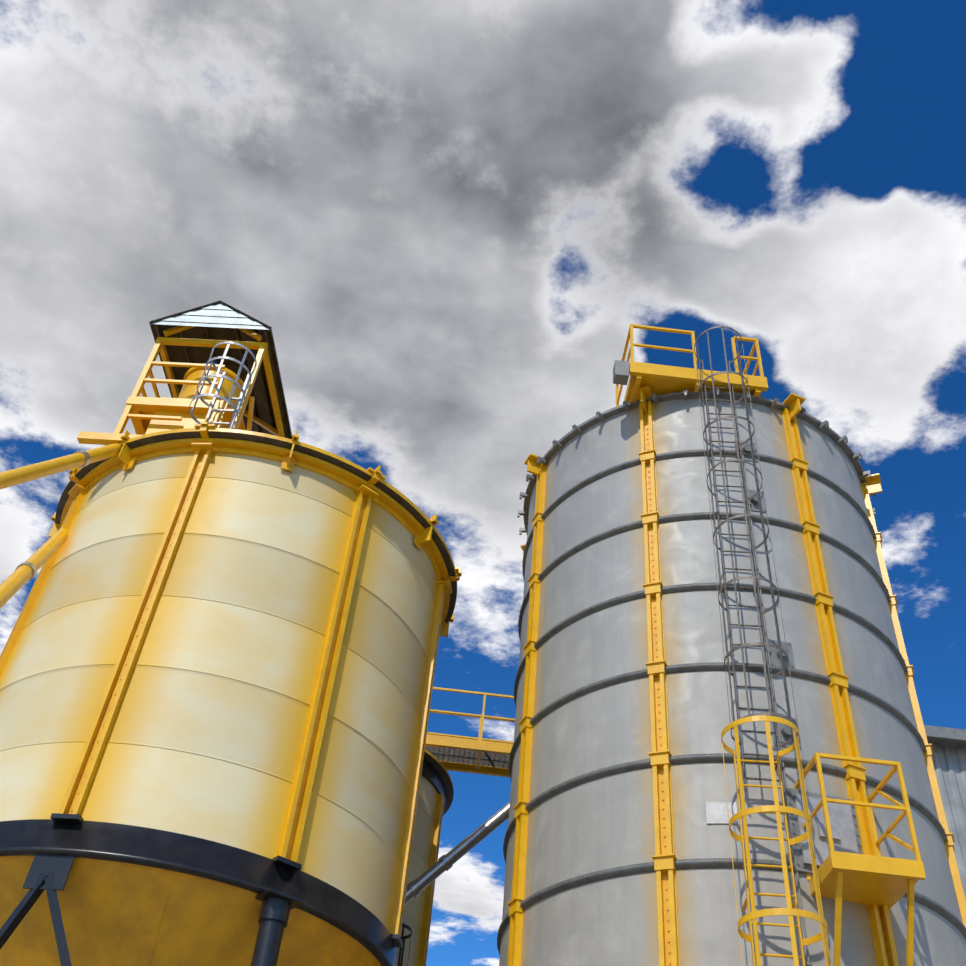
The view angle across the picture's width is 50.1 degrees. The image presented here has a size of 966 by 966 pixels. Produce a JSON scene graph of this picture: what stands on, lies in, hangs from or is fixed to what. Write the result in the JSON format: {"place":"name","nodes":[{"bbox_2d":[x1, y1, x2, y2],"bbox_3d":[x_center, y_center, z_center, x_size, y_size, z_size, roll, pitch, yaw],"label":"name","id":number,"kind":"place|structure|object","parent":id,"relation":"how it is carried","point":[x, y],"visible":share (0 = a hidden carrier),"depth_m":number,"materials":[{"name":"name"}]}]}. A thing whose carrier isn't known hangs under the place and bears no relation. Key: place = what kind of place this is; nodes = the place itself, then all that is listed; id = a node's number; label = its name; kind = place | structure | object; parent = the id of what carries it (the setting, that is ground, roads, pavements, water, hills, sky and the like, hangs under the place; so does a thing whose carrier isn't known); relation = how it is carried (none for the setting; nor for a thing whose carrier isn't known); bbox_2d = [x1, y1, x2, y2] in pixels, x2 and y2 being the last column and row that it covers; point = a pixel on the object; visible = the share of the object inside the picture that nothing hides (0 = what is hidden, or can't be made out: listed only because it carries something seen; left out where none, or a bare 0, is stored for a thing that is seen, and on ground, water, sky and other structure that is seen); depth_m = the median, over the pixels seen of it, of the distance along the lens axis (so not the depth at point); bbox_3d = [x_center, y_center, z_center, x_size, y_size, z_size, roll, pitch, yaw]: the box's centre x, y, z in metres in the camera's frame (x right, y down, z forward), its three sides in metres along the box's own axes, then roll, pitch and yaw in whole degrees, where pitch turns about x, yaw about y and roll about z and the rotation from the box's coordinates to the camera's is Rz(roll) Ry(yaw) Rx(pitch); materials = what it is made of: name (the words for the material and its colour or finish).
{"place":"outdoors","nodes":[
{"label":"outdoors","id":0,"kind":"place"},
{"bbox_2d":[0,0,965,965],"label":"sky","id":1,"kind":"structure","parent":0,"point":[450,223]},
{"label":"ground","id":2,"kind":"structure","parent":0,"visible":0},
{"bbox_2d":[0,443,121,608],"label":"pipes","id":3,"kind":"object","parent":2,"relation":"on","point":[17,579],"visible":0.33,"depth_m":13.14,"materials":[{"name":"metal"}]},
{"bbox_2d":[395,749,453,965],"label":"silo","id":4,"kind":"object","parent":2,"relation":"on","point":[436,795],"visible":0.15,"depth_m":18.91,"materials":[{"name":"paint"}]},
{"bbox_2d":[425,687,514,776],"bbox_3d":[1.026,9.335,16.639,6.210,12.790,0.991,7,-43,0],"label":"catwalk","id":5,"kind":"object","parent":2,"relation":"on","point":[475,755],"visible":0.17,"depth_m":20.29,"materials":[{"name":"paint"}]},
{"bbox_2d":[924,725,965,899],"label":"building","id":6,"kind":"structure","parent":2,"relation":"on","point":[949,753],"depth_m":20.17,"materials":[{"name":"grey metal"}]},
{"bbox_3d":[-1.168,12.384,10.849,18.500,0.120,15.000,7,-43,0],"label":"concrete silo pad","id":7,"kind":"object","parent":2,"relation":"on","visible":0},
{"bbox_2d":[0,853,304,965],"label":"support legs","id":8,"kind":"object","parent":7,"relation":"on","point":[49,873],"visible":0.98,"depth_m":10.86,"materials":[{"name":"paint"}]},
{"bbox_2d":[0,417,461,965],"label":"silo","id":9,"kind":"object","parent":8,"relation":"on","point":[218,655],"visible":0.98,"depth_m":12.89,"materials":[{"name":"paint"}]},
{"bbox_2d":[77,301,291,445],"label":"silo top shed","id":10,"kind":"structure","parent":9,"relation":"on","point":[186,341],"depth_m":17.27,"materials":[{"name":"yellow paint"}]},
{"bbox_2d":[189,341,256,428],"bbox_3d":[-3.997,-1.368,15.741,0.728,1.640,0.700,7,-43,0],"label":"ladder safety cage","id":11,"kind":"object","parent":9,"relation":"on","point":[240,399],"visible":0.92,"depth_m":15.84,"materials":[{"name":"white metal"}]},
{"bbox_2d":[397,923,411,965],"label":"caged ladder","id":12,"kind":"object","parent":7,"relation":"on","point":[402,937],"visible":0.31,"depth_m":16.48,"materials":[{"name":"metal"}]},
{"bbox_2d":[496,385,965,965],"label":"silo","id":13,"kind":"object","parent":7,"relation":"on","point":[618,851],"visible":0.9,"depth_m":13.17,"materials":[{"name":"grey metal"}]},
{"bbox_2d":[405,802,509,903],"bbox_3d":[-0.622,7.830,14.431,5.945,11.716,0.230,7,-43,0],"label":"pipe","id":14,"kind":"object","parent":13,"relation":"attached to","point":[432,873],"visible":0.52,"depth_m":16.20,"materials":[{"name":"grey metal"}]},
{"bbox_2d":[613,324,767,406],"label":"rooftop platform","id":15,"kind":"structure","parent":13,"relation":"on","point":[658,379],"depth_m":16.25,"materials":[{"name":"yellow paint"}]},
{"bbox_2d":[694,326,797,793],"bbox_3d":[3.416,0.569,13.848,0.752,7.432,0.900,7,-43,0],"label":"caged ladder","id":16,"kind":"object","parent":13,"relation":"attached to","point":[761,644],"visible":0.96,"depth_m":13.36,"materials":[{"name":"grey metal"}]},
{"bbox_2d":[705,440,812,965],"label":"electrical boxes","id":17,"kind":"object","parent":13,"relation":"attached to","point":[716,812],"visible":0.71,"depth_m":12.59,"materials":[{"name":"grey metal"}]},
{"bbox_2d":[785,752,925,965],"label":"silo platform","id":18,"kind":"structure","parent":13,"relation":"attached to","point":[848,870],"depth_m":10.86,"materials":[{"name":"yellow paint"}]},
{"bbox_2d":[721,715,830,965],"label":"caged ladder","id":19,"kind":"object","parent":7,"relation":"on","point":[792,909],"visible":1,"depth_m":10.47,"materials":[{"name":"metal"}]}
]}

